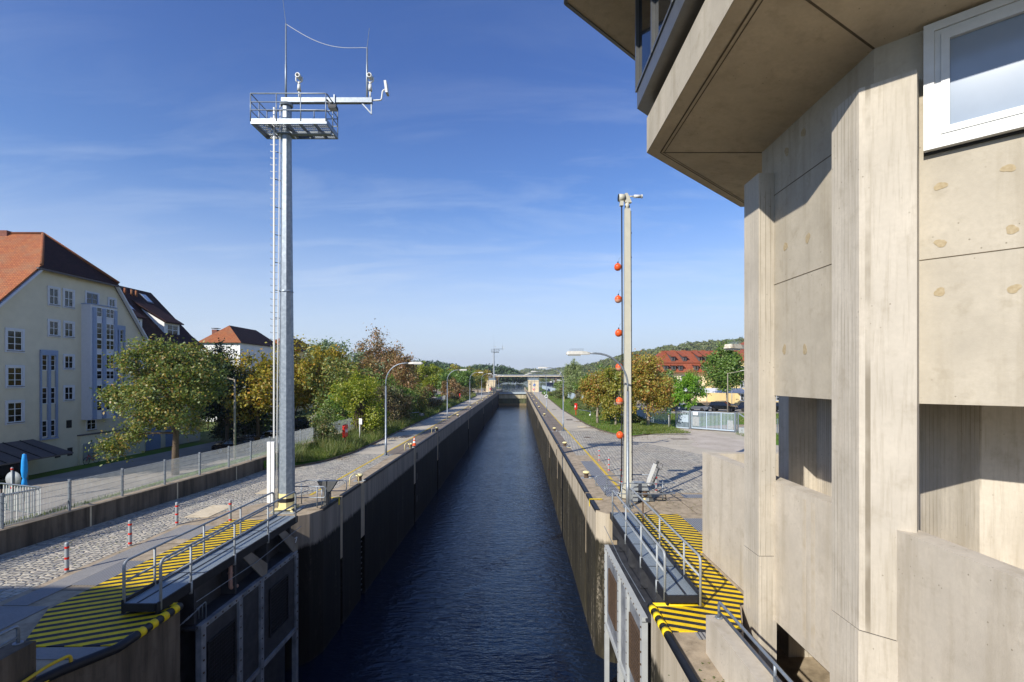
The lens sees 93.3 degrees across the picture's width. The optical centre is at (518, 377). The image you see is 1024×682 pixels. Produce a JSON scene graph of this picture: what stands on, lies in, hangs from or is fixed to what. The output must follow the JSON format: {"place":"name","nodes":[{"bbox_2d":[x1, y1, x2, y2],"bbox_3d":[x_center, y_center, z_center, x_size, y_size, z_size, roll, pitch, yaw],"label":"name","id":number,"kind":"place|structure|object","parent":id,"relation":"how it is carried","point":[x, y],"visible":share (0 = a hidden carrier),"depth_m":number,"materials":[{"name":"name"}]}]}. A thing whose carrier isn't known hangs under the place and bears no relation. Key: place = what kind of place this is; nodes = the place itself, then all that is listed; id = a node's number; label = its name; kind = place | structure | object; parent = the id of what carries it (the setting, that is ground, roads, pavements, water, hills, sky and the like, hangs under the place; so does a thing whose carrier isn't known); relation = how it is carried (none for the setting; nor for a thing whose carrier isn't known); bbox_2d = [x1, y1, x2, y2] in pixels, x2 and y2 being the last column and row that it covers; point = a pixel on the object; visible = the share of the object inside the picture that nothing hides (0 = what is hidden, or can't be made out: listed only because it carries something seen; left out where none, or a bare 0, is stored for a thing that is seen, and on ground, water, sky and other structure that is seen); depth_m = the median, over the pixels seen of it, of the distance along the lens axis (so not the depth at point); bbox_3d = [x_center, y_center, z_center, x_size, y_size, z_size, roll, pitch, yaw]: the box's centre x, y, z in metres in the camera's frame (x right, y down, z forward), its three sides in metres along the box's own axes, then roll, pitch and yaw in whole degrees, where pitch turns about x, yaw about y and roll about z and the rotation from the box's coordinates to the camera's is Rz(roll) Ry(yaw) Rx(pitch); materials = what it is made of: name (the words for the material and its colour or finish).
{"place":"outdoors","nodes":[
{"label":"outdoors","id":0,"kind":"place"},
{"bbox_2d":[0,430,340,521],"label":"pavement","id":1,"kind":"structure","parent":0,"point":[53,472],"depth_m":43.76,"materials":[{"name":"concrete"}]},
{"bbox_2d":[0,483,41,522],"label":"ramp railing","id":2,"kind":"object","parent":1,"relation":"on","point":[17,485],"visible":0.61,"depth_m":18.08,"materials":[{"name":"white metal"}]},
{"bbox_2d":[4,426,352,525],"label":"grass","id":3,"kind":"structure","parent":1,"relation":"on","point":[98,499],"depth_m":20.42,"materials":[{"name":"green"}]},
{"bbox_2d":[339,352,401,407],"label":"beech tree","id":4,"kind":"object","parent":1,"relation":"on","point":[372,361],"visible":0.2,"depth_m":65.60,"materials":[{"name":"brown plant"}]},
{"bbox_2d":[380,350,421,410],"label":"beech tree","id":5,"kind":"object","parent":1,"relation":"on","point":[400,377],"visible":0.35,"depth_m":77.51,"materials":[{"name":"brown plant"}]},
{"bbox_2d":[0,396,437,521],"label":"street","id":6,"kind":"structure","parent":0,"point":[115,467],"depth_m":39.71,"materials":[{"name":"asphalt"}]},
{"bbox_2d":[5,467,20,495],"bbox_3d":[-27.200,6.420,25.974,0.840,3.240,0.134,0,0,0],"label":"traffic sign","id":7,"kind":"object","parent":6,"relation":"on","point":[13,477],"visible":0.66,"depth_m":26.02,"materials":[{"name":"metal"}]},
{"bbox_2d":[21,454,27,500],"bbox_3d":[-32.195,6.490,31.500,0.330,3.100,0.335,0,0,0],"label":"parasol","id":8,"kind":"object","parent":6,"relation":"on","point":[24,467],"visible":0.88,"depth_m":31.41,"materials":[{"name":"blue fabric"}]},
{"bbox_2d":[83,333,241,474],"bbox_3d":[-28.720,2.325,39.858,10.570,12.051,10.530,0,0,-43],"label":"maple tree","id":9,"kind":"object","parent":6,"relation":"on","point":[187,378],"visible":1,"depth_m":38.37,"materials":[{"name":"green plant"}]},
{"bbox_2d":[211,436,260,453],"bbox_3d":[-30.189,7.170,51.989,4.560,1.691,1.810,0,0,-8],"label":"parked car","id":10,"kind":"object","parent":6,"relation":"on","point":[239,441],"visible":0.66,"depth_m":51.32,"materials":[{"name":"black paint"}]},
{"bbox_2d":[263,334,324,442],"bbox_3d":[-26.931,1.466,57.677,8.712,13.673,6.561,0,0,12],"label":"maple tree","id":11,"kind":"object","parent":6,"relation":"on","point":[304,366],"visible":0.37,"depth_m":56.65,"materials":[{"name":"yellow plant"}]},
{"bbox_2d":[0,389,501,676],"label":"quay","id":12,"kind":"structure","parent":0,"point":[27,625],"depth_m":17.47,"materials":[{"name":"concrete"}]},
{"bbox_2d":[0,625,35,681],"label":"stair wall","id":13,"kind":"structure","parent":12,"relation":"on","point":[18,660],"depth_m":8.93,"materials":[{"name":"concrete"}]},
{"bbox_2d":[0,606,48,629],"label":"cover plate","id":14,"kind":"object","parent":12,"relation":"on","point":[10,615],"visible":1,"depth_m":11.87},
{"bbox_2d":[36,647,106,659],"bbox_3d":[-9.550,5.790,10.165,1.500,0.012,0.430,0,0,0],"label":"cover plate","id":15,"kind":"object","parent":12,"relation":"on","point":[49,653],"visible":0.64,"depth_m":10.18,"materials":[{"name":"metal"}]},
{"bbox_2d":[2,525,198,605],"bbox_3d":[-12.825,5.790,15.650,0.650,0.012,6.700,0,0,0],"label":"cover plate","id":16,"kind":"object","parent":12,"relation":"on","point":[46,591],"visible":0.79,"depth_m":14.45,"materials":[{"name":"metal"}]},
{"bbox_2d":[72,561,144,584],"bbox_3d":[-12.125,5.790,14.400,0.730,0.012,1.800,0,0,0],"label":"cover plate","id":17,"kind":"object","parent":12,"relation":"on","point":[105,574],"visible":0.93,"depth_m":14.22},
{"bbox_2d":[25,520,262,646],"bbox_3d":[-10.250,5.787,15.050,3.000,0.022,9.300,0,0,0],"label":"hazard mat","id":18,"kind":"object","parent":12,"relation":"on","point":[93,616],"visible":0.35,"depth_m":11.96,"materials":[{"name":"paint"}]},
{"bbox_2d":[0,428,353,554],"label":"retaining wall","id":19,"kind":"structure","parent":12,"relation":"on","point":[26,533],"depth_m":19.88,"materials":[{"name":"concrete"}]},
{"bbox_2d":[0,427,318,528],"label":"wire fence","id":20,"kind":"object","parent":19,"relation":"on","point":[238,453],"visible":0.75,"depth_m":20.62,"materials":[{"name":"metal"}]},
{"bbox_2d":[250,3,388,513],"bbox_3d":[-8.533,-5.953,21.134,5.687,23.497,1.408,0,0,0],"label":"signal mast","id":21,"kind":"object","parent":12,"relation":"on","point":[285,133],"visible":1,"depth_m":20.93,"materials":[{"name":"metal"}]},
{"bbox_2d":[0,431,701,601],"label":"cobbles","id":22,"kind":"object","parent":12,"relation":"attached to","point":[29,567],"visible":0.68,"depth_m":23.45,"materials":[{"name":"stone"}]},
{"bbox_2d":[185,505,234,516],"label":"stone slab","id":23,"kind":"structure","parent":22,"relation":"on","point":[210,510],"depth_m":20.93,"materials":[{"name":"stone"}]},
{"bbox_2d":[382,360,422,455],"bbox_3d":[-8.665,2.240,36.200,2.950,7.120,0.400,0,0,0],"label":"street lamp","id":24,"kind":"object","parent":22,"relation":"on","point":[414,363],"visible":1,"depth_m":36.15,"materials":[{"name":"metal"}]},
{"bbox_2d":[285,391,498,669],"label":"lock wall","id":25,"kind":"structure","parent":12,"relation":"attached to","point":[332,586],"depth_m":26.42,"materials":[{"name":"concrete"}]},
{"bbox_2d":[317,480,337,505],"bbox_3d":[-8.760,5.360,22.130,0.900,1.280,0.360,0,0,0],"label":"rope guide","id":26,"kind":"object","parent":25,"relation":"attached to","point":[329,485],"visible":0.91,"depth_m":22.07,"materials":[{"name":"metal"}]},
{"bbox_2d":[499,389,525,404],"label":"gate","id":27,"kind":"structure","parent":25,"relation":"attached to","point":[512,398],"depth_m":212.00,"materials":[{"name":"metal"}]},
{"bbox_2d":[145,381,504,451],"bbox_3d":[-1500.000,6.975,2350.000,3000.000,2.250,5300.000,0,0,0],"label":"terrain","id":28,"kind":"structure","parent":0,"point":[204,438],"depth_m":68.79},
{"bbox_2d":[0,230,148,480],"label":"gabled house","id":29,"kind":"structure","parent":28,"relation":"on","point":[68,317],"depth_m":42.66,"materials":[{"name":"beige paint"}]},
{"bbox_2d":[4,327,24,352],"bbox_3d":[-40.430,-3.002,38.842,0.140,1.948,1.502,0,0,0],"label":"window","id":30,"kind":"structure","parent":29,"relation":"in","point":[14,338],"depth_m":38.82,"materials":[{"name":"white glass"}]},
{"bbox_2d":[5,365,24,388],"bbox_3d":[-40.430,-0.090,38.852,0.140,1.868,1.483,0,0,0],"label":"window","id":31,"kind":"structure","parent":29,"relation":"in","point":[14,374],"depth_m":38.82,"materials":[{"name":"white glass"}]},
{"bbox_2d":[5,400,24,424],"bbox_3d":[-40.430,2.762,38.852,0.140,1.948,1.483,0,0,0],"label":"window","id":32,"kind":"structure","parent":29,"relation":"in","point":[14,409],"depth_m":38.82,"materials":[{"name":"white glass"}]},
{"bbox_2d":[47,285,60,306],"bbox_3d":[-40.430,-7.087,42.112,0.140,1.720,1.132,0,0,0],"label":"window","id":33,"kind":"structure","parent":29,"relation":"in","point":[53,293],"depth_m":42.09,"materials":[{"name":"white glass"}]},
{"bbox_2d":[47,319,60,337],"bbox_3d":[-40.430,-4.322,42.112,0.140,1.546,1.132,0,0,0],"label":"window","id":34,"kind":"structure","parent":29,"relation":"in","point":[53,326],"depth_m":42.09,"materials":[{"name":"clear glass"}]},
{"bbox_2d":[62,288,74,309],"bbox_3d":[-40.430,-7.107,43.503,0.140,1.754,1.135,0,0,0],"label":"window","id":35,"kind":"structure","parent":29,"relation":"in","point":[68,295],"depth_m":43.49,"materials":[{"name":"white glass"}]},
{"bbox_2d":[63,320,74,338],"bbox_3d":[-40.430,-4.331,43.515,0.140,1.552,1.112,0,0,0],"label":"window","id":36,"kind":"structure","parent":29,"relation":"in","point":[68,326],"depth_m":43.50,"materials":[{"name":"clear glass"}]},
{"bbox_2d":[63,354,74,369],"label":"window","id":37,"kind":"structure","parent":29,"relation":"in","point":[68,359],"depth_m":43.50,"materials":[{"name":"clear glass"}]},
{"bbox_2d":[63,385,74,401],"bbox_3d":[-40.460,1.384,43.515,0.080,1.462,1.112,0,0,0],"label":"window","id":38,"kind":"structure","parent":29,"relation":"in","point":[68,390],"depth_m":43.49,"materials":[{"name":"clear glass"}]},
{"bbox_2d":[121,286,206,450],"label":"gabled wing","id":39,"kind":"structure","parent":28,"relation":"on","point":[154,315],"depth_m":58.19,"materials":[{"name":"tile"}]},
{"bbox_2d":[146,428,160,450],"bbox_3d":[-41.175,6.900,54.500,0.050,2.400,2.200,0,0,0],"label":"garage door","id":40,"kind":"structure","parent":39,"relation":"in","point":[155,443],"depth_m":54.50,"materials":[{"name":"blue paint"}]},
{"bbox_2d":[202,338,241,420],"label":"conifer","id":41,"kind":"object","parent":28,"relation":"on","point":[220,350],"visible":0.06,"depth_m":67.00,"materials":[{"name":"green plant"}]},
{"bbox_2d":[191,356,272,441],"bbox_3d":[-32.564,2.936,54.529,9.120,10.738,8.664,0,0,0],"label":"maple tree","id":42,"kind":"object","parent":28,"relation":"on","point":[222,421],"visible":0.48,"depth_m":53.60,"materials":[{"name":"green plant"}]},
{"bbox_2d":[207,416,270,441],"bbox_3d":[-35.752,6.401,61.781,7.087,3.837,6.660,0,0,43],"label":"bush","id":43,"kind":"object","parent":28,"relation":"on","point":[240,426],"visible":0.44,"depth_m":60.77,"materials":[{"name":"green plant"}]},
{"bbox_2d":[200,325,278,420],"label":"white house","id":44,"kind":"structure","parent":28,"relation":"on","point":[246,339],"depth_m":86.39,"materials":[{"name":"paint"}]},
{"bbox_2d":[218,348,304,437],"bbox_3d":[-29.480,2.482,54.413,9.373,11.656,8.761,0,0,0],"label":"maple tree","id":45,"kind":"object","parent":28,"relation":"on","point":[260,389],"visible":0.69,"depth_m":52.68,"materials":[{"name":"yellow plant"}]},
{"bbox_2d":[270,411,314,430],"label":"bush","id":46,"kind":"object","parent":28,"relation":"on","point":[303,422],"visible":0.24,"depth_m":69.83,"materials":[{"name":"green plant"}]},
{"bbox_2d":[295,340,352,414],"bbox_3d":[-24.692,1.739,61.665,7.929,13.126,6.871,0,0,7],"label":"maple tree","id":47,"kind":"object","parent":28,"relation":"on","point":[321,355],"visible":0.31,"depth_m":61.20,"materials":[{"name":"green plant"}]},
{"bbox_2d":[301,336,352,404],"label":"lime tree","id":48,"kind":"object","parent":28,"relation":"on","point":[327,345],"visible":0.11,"depth_m":83.43,"materials":[{"name":"green plant"}]},
{"bbox_2d":[301,352,376,423],"bbox_3d":[-20.617,2.534,55.883,8.268,11.134,6.487,0,0,-17],"label":"maple tree","id":49,"kind":"object","parent":28,"relation":"on","point":[320,392],"visible":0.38,"depth_m":55.31,"materials":[{"name":"green plant"}]},
{"bbox_2d":[352,318,403,380],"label":"beech tree","id":50,"kind":"object","parent":28,"relation":"on","point":[377,349],"visible":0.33,"depth_m":87.67,"materials":[{"name":"brown plant"}]},
{"bbox_2d":[413,360,443,388],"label":"lime tree","id":51,"kind":"object","parent":28,"relation":"on","point":[430,372],"visible":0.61,"depth_m":130.84,"materials":[{"name":"green plant"}]},
{"bbox_2d":[417,359,527,382],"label":"wood","id":52,"kind":"object","parent":28,"relation":"on","point":[502,370],"visible":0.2,"depth_m":480.71,"materials":[{"name":"green"}]},
{"bbox_2d":[0,0,743,369],"label":"sky","id":53,"kind":"structure","parent":0,"point":[475,207],"materials":[{"name":"blue"}]},
{"bbox_2d":[285,405,617,681],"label":"canal water","id":54,"kind":"structure","parent":0,"point":[474,581],"depth_m":26.89,"materials":[{"name":"blue liquid"}]},
{"bbox_2d":[33,602,183,681],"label":"pier","id":55,"kind":"structure","parent":54,"relation":"in","point":[149,651],"depth_m":10.96,"materials":[{"name":"concrete"}]},
{"bbox_2d":[21,654,72,681],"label":"grab rail","id":56,"kind":"object","parent":55,"relation":"attached to","point":[69,657],"visible":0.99,"depth_m":9.31,"materials":[{"name":"metal"}]},
{"bbox_2d":[121,491,300,681],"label":"lock gate","id":57,"kind":"structure","parent":55,"relation":"attached to","point":[236,596],"depth_m":15.04,"materials":[{"name":"black metal"}]},
{"bbox_2d":[647,602,703,681],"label":"pier","id":58,"kind":"structure","parent":54,"relation":"in","point":[670,662],"depth_m":11.20,"materials":[{"name":"beige concrete"}]},
{"bbox_2d":[604,488,701,681],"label":"lock gate","id":59,"kind":"structure","parent":58,"relation":"attached to","point":[642,570],"depth_m":14.95,"materials":[{"name":"grey metal"}]},
{"bbox_2d":[387,392,572,453],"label":"pavement","id":60,"kind":"structure","parent":0,"point":[556,433],"depth_m":57.68,"materials":[{"name":"concrete"}]},
{"bbox_2d":[310,392,619,494],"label":"road markings","id":61,"kind":"object","parent":60,"relation":"on","point":[602,469],"visible":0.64,"depth_m":36.09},
{"bbox_2d":[263,391,778,467],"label":"verge","id":62,"kind":"structure","parent":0,"point":[568,403],"depth_m":61.15,"materials":[{"name":"plant"}]},
{"bbox_2d":[306,406,339,442],"bbox_3d":[-15.351,4.009,38.593,2.792,3.607,2.189,0,0,0],"label":"shrub","id":63,"kind":"object","parent":62,"relation":"on","point":[325,429],"visible":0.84,"depth_m":38.16,"materials":[{"name":"green plant"}]},
{"bbox_2d":[313,392,367,429],"bbox_3d":[-18.473,3.993,52.001,6.106,5.472,6.490,0,0,30],"label":"shrub","id":64,"kind":"object","parent":62,"relation":"on","point":[340,410],"visible":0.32,"depth_m":51.09,"materials":[{"name":"green plant"}]},
{"bbox_2d":[329,367,387,433],"bbox_3d":[-15.281,2.366,46.334,5.823,6.915,6.290,0,0,0],"label":"shrub","id":65,"kind":"object","parent":62,"relation":"on","point":[363,395],"visible":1,"depth_m":45.74,"materials":[{"name":"green plant"}]},
{"bbox_2d":[264,392,475,461],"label":"grass","id":66,"kind":"structure","parent":62,"relation":"on","point":[329,444],"depth_m":40.27,"materials":[{"name":"green"}]},
{"bbox_2d":[367,371,405,415],"bbox_3d":[-17.443,2.609,61.011,6.596,7.064,7.269,0,0,0],"label":"shrub","id":67,"kind":"object","parent":62,"relation":"on","point":[391,379],"visible":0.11,"depth_m":61.27,"materials":[{"name":"green plant"}]},
{"bbox_2d":[372,384,403,425],"bbox_3d":[-15.598,3.221,55.511,4.522,5.297,4.659,0,0,0],"label":"shrub","id":68,"kind":"object","parent":62,"relation":"on","point":[393,412],"visible":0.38,"depth_m":55.56,"materials":[{"name":"green plant"}]},
{"bbox_2d":[379,385,414,421],"bbox_3d":[-14.984,3.382,59.506,4.954,4.972,4.074,0,0,-17],"label":"shrub","id":69,"kind":"object","parent":62,"relation":"on","point":[405,401],"visible":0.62,"depth_m":59.42,"materials":[{"name":"green plant"}]},
{"bbox_2d":[407,383,429,413],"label":"shrub","id":70,"kind":"object","parent":62,"relation":"on","point":[419,401],"visible":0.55,"depth_m":70.63,"materials":[{"name":"green plant"}]},
{"bbox_2d":[432,367,461,391],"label":"park tree","id":71,"kind":"object","parent":62,"relation":"on","point":[445,374],"visible":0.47,"depth_m":148.40,"materials":[{"name":"green plant"}]},
{"bbox_2d":[451,366,475,389],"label":"park tree","id":72,"kind":"object","parent":62,"relation":"on","point":[464,377],"visible":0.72,"depth_m":162.87,"materials":[{"name":"green plant"}]},
{"bbox_2d":[575,367,618,423],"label":"maple tree","id":73,"kind":"object","parent":62,"relation":"on","point":[592,393],"visible":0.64,"depth_m":59.27,"materials":[{"name":"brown plant"}]},
{"bbox_2d":[542,385,671,424],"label":"fence","id":74,"kind":"object","parent":62,"relation":"on","point":[640,412],"visible":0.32,"depth_m":62.76,"materials":[{"name":"metal"}]},
{"bbox_2d":[543,393,690,433],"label":"grass","id":75,"kind":"structure","parent":62,"relation":"on","point":[602,423],"depth_m":59.20,"materials":[{"name":"green"}]},
{"bbox_2d":[596,365,638,423],"bbox_3d":[11.883,2.187,58.262,4.255,7.435,4.842,0,0,-25],"label":"maple tree","id":76,"kind":"object","parent":62,"relation":"on","point":[609,404],"visible":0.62,"depth_m":57.95,"materials":[{"name":"yellow plant"}]},
{"bbox_2d":[619,350,676,425],"bbox_3d":[14.683,1.248,55.512,6.648,9.310,8.078,0,0,0],"label":"maple tree","id":77,"kind":"object","parent":62,"relation":"on","point":[653,390],"visible":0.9,"depth_m":53.95,"materials":[{"name":"yellow plant"}]},
{"bbox_2d":[631,423,671,431],"bbox_3d":[14.184,5.475,53.706,4.958,0.450,9.004,0,0,25],"label":"hedge","id":78,"kind":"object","parent":62,"relation":"on","point":[643,427],"depth_m":52.55,"materials":[{"name":"green"}]},
{"bbox_2d":[671,372,708,409],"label":"young maple","id":79,"kind":"object","parent":62,"relation":"on","point":[690,385],"visible":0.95,"depth_m":69.02,"materials":[{"name":"green plant"}]},
{"bbox_2d":[496,381,555,391],"bbox_3d":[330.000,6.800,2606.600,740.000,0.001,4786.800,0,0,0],"label":"river","id":80,"kind":"structure","parent":0,"point":[511,387],"depth_m":381.26,"materials":[{"name":"blue liquid"}]},
{"bbox_2d":[525,387,556,390],"bbox_3d":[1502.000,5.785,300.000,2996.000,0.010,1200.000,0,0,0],"label":"field","id":81,"kind":"structure","parent":0,"point":[540,389],"depth_m":240.85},
{"bbox_2d":[646,350,722,400],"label":"mansard house","id":82,"kind":"structure","parent":81,"relation":"on","point":[681,362],"depth_m":120.86,"materials":[{"name":"beige paint"}]},
{"bbox_2d":[706,342,778,404],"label":"yellow town house","id":83,"kind":"structure","parent":81,"relation":"on","point":[736,398],"depth_m":106.63,"materials":[{"name":"paint"}]},
{"bbox_2d":[352,391,778,453],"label":"path","id":84,"kind":"structure","parent":0,"point":[557,413],"depth_m":49.54,"materials":[{"name":"concrete"}]},
{"bbox_2d":[264,393,673,469],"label":"kerb","id":85,"kind":"structure","parent":84,"relation":"on","point":[357,450],"depth_m":48.52,"materials":[{"name":"concrete"}]},
{"bbox_2d":[675,409,743,432],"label":"sliding gate","id":86,"kind":"structure","parent":84,"relation":"on","point":[682,418],"depth_m":53.29,"materials":[{"name":"metal"}]},
{"bbox_2d":[680,429,743,451],"bbox_3d":[18.640,5.794,46.072,5.875,0.001,17.878,0,0,13],"label":"gravel patch","id":87,"kind":"object","parent":84,"relation":"on","point":[706,440],"visible":0.73,"depth_m":44.03,"materials":[{"name":"gravel"}]},
{"bbox_2d":[524,387,778,681],"bbox_3d":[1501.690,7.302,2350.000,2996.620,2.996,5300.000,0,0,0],"label":"ground","id":88,"kind":"structure","parent":0,"point":[692,646],"depth_m":21.49,"materials":[{"name":"concrete"}]},
{"bbox_2d":[526,391,616,663],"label":"lock wall","id":89,"kind":"structure","parent":88,"relation":"on","point":[568,488],"depth_m":26.41,"materials":[{"name":"concrete"}]},
{"bbox_2d":[562,370,584,394],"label":"bushy tree","id":90,"kind":"object","parent":88,"relation":"on","point":[568,389],"visible":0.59,"depth_m":129.53,"materials":[{"name":"green plant"}]},
{"bbox_2d":[566,348,632,507],"bbox_3d":[3.615,2.240,21.660,2.950,7.120,0.400,0,0,0],"label":"street lamp","id":91,"kind":"object","parent":88,"relation":"on","point":[574,353],"visible":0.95,"depth_m":21.61,"materials":[{"name":"metal"}]},
{"bbox_2d":[581,461,618,496],"bbox_3d":[4.710,5.790,28.600,0.820,0.012,10.000,0,0,0],"label":"floor grating","id":92,"kind":"object","parent":88,"relation":"on","point":[593,468],"visible":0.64,"depth_m":27.80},
{"bbox_2d":[617,193,642,497],"bbox_3d":[5.385,-1.575,23.499,1.269,14.750,0.362,0,0,0],"label":"float mast","id":93,"kind":"object","parent":88,"relation":"on","point":[623,199],"visible":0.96,"depth_m":23.38,"materials":[{"name":"beige metal"}]},
{"bbox_2d":[606,474,674,503],"bbox_3d":[5.742,5.318,23.298,3.030,0.964,2.050,0,0,0],"label":"handrail","id":94,"kind":"object","parent":88,"relation":"on","point":[662,483],"visible":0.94,"depth_m":22.30,"materials":[{"name":"metal"}]},
{"bbox_2d":[630,461,666,501],"bbox_3d":[6.189,4.864,22.897,1.717,1.865,0.793,0,0,0],"label":"winch","id":95,"kind":"object","parent":88,"relation":"on","point":[639,488],"visible":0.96,"depth_m":22.62,"materials":[{"name":"metal"}]},
{"bbox_2d":[635,514,743,631],"bbox_3d":[5.364,5.787,15.724,2.651,0.022,9.861,0,0,9],"label":"hazard mat","id":96,"kind":"object","parent":88,"relation":"on","point":[717,586],"visible":0.62,"depth_m":13.58,"materials":[{"name":"paint"}]},
{"bbox_2d":[706,601,792,681],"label":"stair wall","id":97,"kind":"structure","parent":88,"relation":"on","point":[733,654],"depth_m":9.03,"materials":[{"name":"concrete"}]},
{"bbox_2d":[634,405,778,413],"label":"car park","id":98,"kind":"structure","parent":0,"point":[723,411],"depth_m":83.12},
{"bbox_2d":[700,338,743,401],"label":"maple tree","id":99,"kind":"object","parent":98,"relation":"on","point":[721,365],"visible":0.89,"depth_m":87.50,"materials":[{"name":"green plant"}]},
{"bbox_2d":[709,401,738,411],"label":"parked car","id":100,"kind":"object","parent":98,"relation":"on","point":[716,405],"visible":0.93,"depth_m":82.75,"materials":[{"name":"black paint"}]},
{"bbox_2d":[652,412,778,423],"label":"grass","id":101,"kind":"structure","parent":0,"point":[741,420],"depth_m":68.90,"materials":[{"name":"green"}]},
{"bbox_2d":[777,631,829,681],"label":"yard floor","id":102,"kind":"structure","parent":0,"point":[803,669],"depth_m":13.60,"materials":[{"name":"concrete"}]},
{"bbox_2d":[564,0,1023,681],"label":"control building","id":103,"kind":"structure","parent":102,"relation":"on","point":[860,162],"depth_m":8.37,"materials":[{"name":"concrete"}]},
{"bbox_2d":[923,0,1023,155],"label":"window frame","id":104,"kind":"structure","parent":103,"relation":"in","point":[973,58],"depth_m":7.38,"materials":[{"name":"white metal"}]},
{"bbox_3d":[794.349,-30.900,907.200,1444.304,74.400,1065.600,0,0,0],"label":"hill","id":105,"kind":"structure","parent":0,"visible":0},
{"bbox_2d":[581,337,743,377],"bbox_3d":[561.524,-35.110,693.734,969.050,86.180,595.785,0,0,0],"label":"woodland","id":106,"kind":"object","parent":105,"relation":"on","point":[710,345],"visible":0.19,"depth_m":801.78,"materials":[{"name":"green plant"}]},
{"bbox_3d":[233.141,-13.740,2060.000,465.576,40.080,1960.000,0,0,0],"label":"far hill","id":107,"kind":"structure","parent":0,"visible":0},
{"bbox_2d":[519,365,584,378],"bbox_3d":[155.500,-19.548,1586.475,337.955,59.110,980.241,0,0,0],"label":"woodland","id":108,"kind":"object","parent":107,"relation":"on","point":[551,371],"visible":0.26,"depth_m":1568.68,"materials":[{"name":"green plant"}]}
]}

